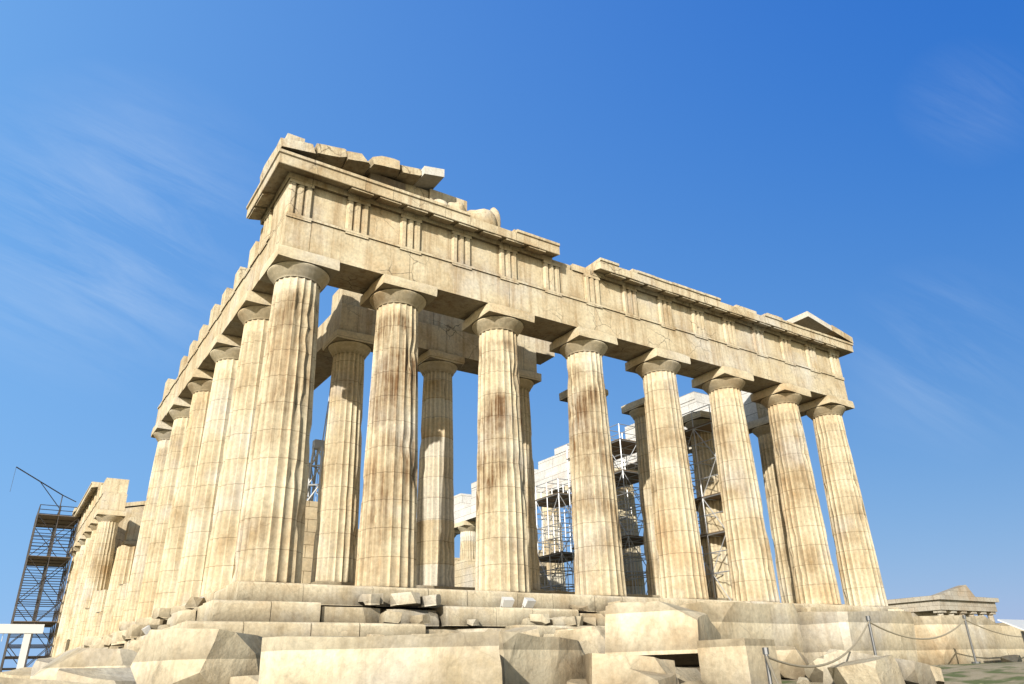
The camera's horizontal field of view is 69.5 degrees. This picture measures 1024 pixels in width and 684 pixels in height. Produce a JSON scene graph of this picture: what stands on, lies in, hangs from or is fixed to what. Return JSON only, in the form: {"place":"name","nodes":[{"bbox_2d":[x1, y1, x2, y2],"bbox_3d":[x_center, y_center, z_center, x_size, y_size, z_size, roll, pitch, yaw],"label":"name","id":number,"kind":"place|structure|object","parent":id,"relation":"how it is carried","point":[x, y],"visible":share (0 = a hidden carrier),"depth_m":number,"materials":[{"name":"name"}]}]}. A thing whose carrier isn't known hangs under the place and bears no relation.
{"place":"outdoors","nodes":[
{"label":"outdoors","id":0,"kind":"place"},
{"bbox_2d":[166,607,605,632],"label":"stone blocks","id":1,"kind":"structure","parent":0,"point":[350,614],"depth_m":20.83,"materials":[{"name":"beige stone"}]},
{"bbox_2d":[301,501,547,589],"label":"cella walls","id":2,"kind":"structure","parent":0,"point":[465,573],"depth_m":31.05,"materials":[{"name":"stone"}]},
{"bbox_2d":[0,0,1023,671],"label":"sky","id":3,"kind":"structure","parent":0,"point":[857,166],"materials":[{"name":"blue"}]},
{"bbox_2d":[535,478,574,591],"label":"scaffold tower","id":4,"kind":"structure","parent":0,"point":[557,500],"depth_m":49.84,"materials":[{"name":"grey metal"}]},
{"bbox_2d":[559,388,607,402],"bbox_3d":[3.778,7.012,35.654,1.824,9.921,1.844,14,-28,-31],"label":"column capital","id":5,"kind":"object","parent":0,"point":[563,396],"depth_m":37.52,"materials":[{"name":"stone"}]},
{"bbox_2d":[566,423,647,594],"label":"scaffold tower","id":6,"kind":"structure","parent":0,"point":[621,449],"depth_m":44.93,"materials":[{"name":"grey metal"}]},
{"bbox_2d":[781,662,1023,683],"bbox_3d":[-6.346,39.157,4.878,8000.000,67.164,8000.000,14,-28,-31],"label":"ground","id":7,"kind":"structure","parent":0,"point":[998,673],"depth_m":11.78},
{"bbox_2d":[0,624,44,668],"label":"white gantry beam","id":8,"kind":"structure","parent":7,"relation":"on","point":[27,630],"depth_m":56.08,"materials":[{"name":"white metal"}]},
{"bbox_2d":[0,467,79,671],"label":"scaffold tower","id":9,"kind":"structure","parent":7,"relation":"on","point":[55,522],"depth_m":74.36,"materials":[{"name":"metal"}]},
{"bbox_2d":[0,626,1021,683],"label":"rubble stones","id":10,"kind":"object","parent":7,"relation":"on","point":[849,667],"visible":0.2,"depth_m":10.10,"materials":[{"name":"stone"}]},
{"bbox_2d":[0,601,1023,683],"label":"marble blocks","id":11,"kind":"structure","parent":7,"relation":"on","point":[722,643],"depth_m":9.29,"materials":[{"name":"beige stone"}]},
{"bbox_2d":[762,615,1021,683],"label":"rope barrier","id":12,"kind":"object","parent":7,"relation":"on","point":[769,668],"visible":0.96,"depth_m":11.67,"materials":[{"name":"silver metal"}]},
{"bbox_2d":[842,585,998,621],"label":"small temple","id":13,"kind":"structure","parent":7,"relation":"on","point":[959,600],"depth_m":80.35,"materials":[{"name":"stone"}]},
{"bbox_2d":[997,619,1023,641],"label":"info sign lectern","id":14,"kind":"object","parent":7,"relation":"on","point":[1018,624],"visible":1,"depth_m":15.94,"materials":[{"name":"silver metal"}]},
{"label":"column","id":15,"kind":"object","parent":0,"visible":0},
{"bbox_2d":[416,391,757,528],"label":"wall","id":16,"kind":"structure","parent":15,"relation":"on","point":[552,468],"depth_m":57.13,"materials":[{"name":"stone"}]},
{"bbox_2d":[357,403,805,547],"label":"old entablature","id":17,"kind":"object","parent":16,"relation":"attached to","point":[762,410],"depth_m":42.17,"materials":[{"name":"stone"}]},
{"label":"top foundation course","id":18,"kind":"object","parent":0,"visible":0},
{"bbox_2d":[55,581,898,656],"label":"krepis steps","id":19,"kind":"structure","parent":18,"relation":"on","point":[262,609],"depth_m":21.01,"materials":[{"name":"stone"}]},
{"bbox_2d":[50,549,75,656],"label":"column","id":20,"kind":"structure","parent":19,"relation":"on","point":[68,578],"depth_m":73.79,"materials":[{"name":"stone"}]},
{"bbox_2d":[72,501,358,548],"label":"entablature","id":21,"kind":"structure","parent":20,"relation":"on","point":[134,509],"depth_m":78.86,"materials":[{"name":"stone"}]},
{"bbox_2d":[52,542,80,656],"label":"column","id":22,"kind":"structure","parent":19,"relation":"on","point":[77,546],"depth_m":70.70,"materials":[{"name":"stone"}]},
{"bbox_2d":[56,535,85,655],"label":"column","id":23,"kind":"structure","parent":19,"relation":"on","point":[81,539],"depth_m":67.64,"materials":[{"name":"stone"}]},
{"bbox_2d":[60,527,91,653],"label":"column","id":24,"kind":"structure","parent":19,"relation":"on","point":[87,532],"depth_m":64.28,"materials":[{"name":"stone"}]},
{"bbox_2d":[64,518,97,651],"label":"column","id":25,"kind":"structure","parent":19,"relation":"on","point":[93,524],"depth_m":61.01,"materials":[{"name":"stone"}]},
{"bbox_2d":[75,607,89,647],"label":"column stump","id":26,"kind":"object","parent":19,"relation":"on","point":[80,638],"visible":0.34,"depth_m":52.81,"materials":[{"name":"stone"}]},
{"bbox_2d":[82,589,107,644],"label":"column stump","id":27,"kind":"object","parent":19,"relation":"on","point":[98,600],"visible":0.35,"depth_m":49.94,"materials":[{"name":"stone"}]},
{"bbox_2d":[91,610,103,635],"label":"column stump","id":28,"kind":"object","parent":19,"relation":"on","point":[96,624],"visible":0.19,"depth_m":46.20,"materials":[{"name":"stone"}]},
{"bbox_2d":[70,509,125,649],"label":"column","id":29,"kind":"structure","parent":19,"relation":"on","point":[97,578],"depth_m":58.45,"materials":[{"name":"stone"}]},
{"bbox_2d":[108,549,116,587],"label":"column","id":30,"kind":"structure","parent":19,"relation":"on","point":[115,551],"depth_m":76.94,"materials":[{"name":"stone"}]},
{"bbox_2d":[98,545,135,635],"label":"column stump","id":31,"kind":"object","parent":19,"relation":"on","point":[122,566],"visible":0.39,"depth_m":43.88,"materials":[{"name":"stone"}]},
{"bbox_2d":[108,582,128,633],"bbox_3d":[-20.818,14.581,40.505,1.903,2.735,1.894,14,-28,-31],"label":"column stump","id":32,"kind":"object","parent":19,"relation":"on","point":[119,604],"visible":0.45,"depth_m":39.81,"materials":[{"name":"stone"}]},
{"bbox_2d":[122,421,172,621],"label":"column","id":33,"kind":"structure","parent":19,"relation":"on","point":[161,432],"depth_m":38.20,"materials":[{"name":"stone"}]},
{"bbox_2d":[74,208,273,541],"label":"entablature","id":34,"kind":"structure","parent":33,"relation":"on","point":[109,494],"depth_m":33.42,"materials":[{"name":"stone"}]},
{"bbox_2d":[135,397,191,620],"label":"column","id":35,"kind":"structure","parent":19,"relation":"on","point":[178,410],"depth_m":34.90,"materials":[{"name":"stone"}]},
{"bbox_2d":[151,368,213,616],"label":"column","id":36,"kind":"structure","parent":19,"relation":"on","point":[198,383],"depth_m":31.63,"materials":[{"name":"stone"}]},
{"bbox_2d":[173,334,241,605],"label":"column","id":37,"kind":"structure","parent":19,"relation":"on","point":[222,352],"depth_m":28.33,"materials":[{"name":"stone"}]},
{"bbox_2d":[200,290,272,596],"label":"column","id":38,"kind":"structure","parent":19,"relation":"on","point":[251,311],"depth_m":25.05,"materials":[{"name":"stone"}]},
{"bbox_2d":[231,244,339,582],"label":"column","id":39,"kind":"structure","parent":19,"relation":"on","point":[270,540],"depth_m":22.20,"materials":[{"name":"stone"}]},
{"bbox_2d":[246,133,852,404],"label":"entablature","id":40,"kind":"structure","parent":39,"relation":"on","point":[369,230],"depth_m":29.34,"materials":[{"name":"stone"}]},
{"bbox_2d":[260,138,421,185],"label":"cornice","id":41,"kind":"structure","parent":40,"relation":"on","point":[362,165],"depth_m":26.34,"materials":[{"name":"beige stone"}]},
{"bbox_2d":[434,199,775,315],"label":"pediment sculpture fragments","id":42,"kind":"object","parent":40,"relation":"on","point":[491,216],"visible":0.3,"depth_m":29.52,"materials":[{"name":"beige stone"}]},
{"bbox_2d":[414,166,831,333],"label":"marble pediment slabs","id":43,"kind":"structure","parent":40,"relation":"on","point":[431,177],"depth_m":39.37,"materials":[{"name":"beige stone"}]},
{"bbox_2d":[141,597,535,634],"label":"floodlights","id":44,"kind":"object","parent":19,"relation":"on","point":[509,602],"visible":0.15,"depth_m":23.24,"materials":[{"name":"white"}]},
{"bbox_2d":[355,273,436,587],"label":"column","id":45,"kind":"structure","parent":19,"relation":"on","point":[387,549],"depth_m":24.10,"materials":[{"name":"stone"}]},
{"bbox_2d":[454,529,460,537],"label":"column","id":46,"kind":"structure","parent":19,"relation":"on","point":[457,532],"depth_m":71.38,"materials":[{"name":"stone"}]},
{"bbox_2d":[454,521,475,559],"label":"column","id":47,"kind":"structure","parent":19,"relation":"on","point":[467,529],"depth_m":67.49,"materials":[{"name":"stone"}]},
{"bbox_2d":[62,592,904,652],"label":"rubble stones","id":48,"kind":"object","parent":19,"relation":"on","point":[129,630],"visible":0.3,"depth_m":22.66,"materials":[{"name":"stone"}]},
{"bbox_2d":[462,302,533,592],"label":"column","id":49,"kind":"structure","parent":19,"relation":"on","point":[501,550],"depth_m":26.31,"materials":[{"name":"stone"}]},
{"bbox_2d":[309,581,732,600],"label":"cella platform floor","id":50,"kind":"structure","parent":19,"relation":"on","point":[462,588],"depth_m":29.02,"materials":[{"name":"stone"}]},
{"bbox_2d":[122,540,136,546],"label":"column capital","id":51,"kind":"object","parent":50,"relation":"on","point":[130,543],"depth_m":73.37,"materials":[{"name":"stone"}]},
{"bbox_2d":[307,399,328,500],"bbox_3d":[-9.995,7.542,37.728,2.400,11.549,2.012,14,-28,-31],"label":"scaffolding","id":52,"kind":"object","parent":50,"relation":"on","point":[317,445],"visible":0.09,"depth_m":37.57,"materials":[{"name":"grey metal"}]},
{"bbox_2d":[310,329,374,582],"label":"column","id":53,"kind":"structure","parent":50,"relation":"on","point":[335,544],"depth_m":28.56,"materials":[{"name":"stone"}]},
{"bbox_2d":[124,289,554,540],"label":"porch entablatures","id":54,"kind":"object","parent":53,"relation":"on","point":[443,333],"visible":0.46,"depth_m":33.22,"materials":[{"name":"stone"}]},
{"bbox_2d":[416,349,464,586],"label":"column","id":55,"kind":"structure","parent":50,"relation":"on","point":[437,369],"depth_m":30.71,"materials":[{"name":"stone"}]},
{"bbox_2d":[519,368,541,589],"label":"column","id":56,"kind":"structure","parent":50,"relation":"on","point":[528,380],"depth_m":33.15,"materials":[{"name":"stone"}]},
{"bbox_2d":[682,410,732,597],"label":"column","id":57,"kind":"structure","parent":50,"relation":"on","point":[699,417],"depth_m":39.28,"materials":[{"name":"stone"}]},
{"bbox_2d":[535,492,565,590],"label":"column","id":58,"kind":"structure","parent":19,"relation":"on","point":[559,579],"depth_m":56.85,"materials":[{"name":"stone"}]},
{"bbox_2d":[549,327,626,595],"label":"column","id":59,"kind":"structure","parent":19,"relation":"on","point":[598,563],"depth_m":28.50,"materials":[{"name":"stone"}]},
{"bbox_2d":[614,467,645,594],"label":"column","id":60,"kind":"structure","parent":19,"relation":"on","point":[641,583],"depth_m":49.84,"materials":[{"name":"stone"}]},
{"bbox_2d":[621,397,659,594],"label":"column","id":61,"kind":"structure","parent":19,"relation":"on","point":[635,410],"depth_m":37.45,"materials":[{"name":"stone"}]},
{"bbox_2d":[625,348,708,599],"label":"column","id":62,"kind":"structure","parent":19,"relation":"on","point":[681,571],"depth_m":30.74,"materials":[{"name":"stone"}]},
{"bbox_2d":[682,404,730,600],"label":"scaffold tower","id":63,"kind":"structure","parent":19,"relation":"on","point":[706,427],"depth_m":39.07,"materials":[{"name":"grey metal"}]},
{"bbox_2d":[691,367,779,601],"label":"column","id":64,"kind":"structure","parent":19,"relation":"on","point":[752,572],"depth_m":32.95,"materials":[{"name":"stone"}]},
{"bbox_2d":[747,416,796,602],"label":"column","id":65,"kind":"structure","parent":19,"relation":"on","point":[759,429],"depth_m":40.27,"materials":[{"name":"stone"}]},
{"bbox_2d":[751,383,841,604],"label":"column","id":66,"kind":"structure","parent":19,"relation":"on","point":[814,576],"depth_m":35.14,"materials":[{"name":"stone"}]},
{"bbox_2d":[798,395,887,606],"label":"column","id":67,"kind":"structure","parent":19,"relation":"on","point":[860,574],"depth_m":37.05,"materials":[{"name":"stone"}]}
]}

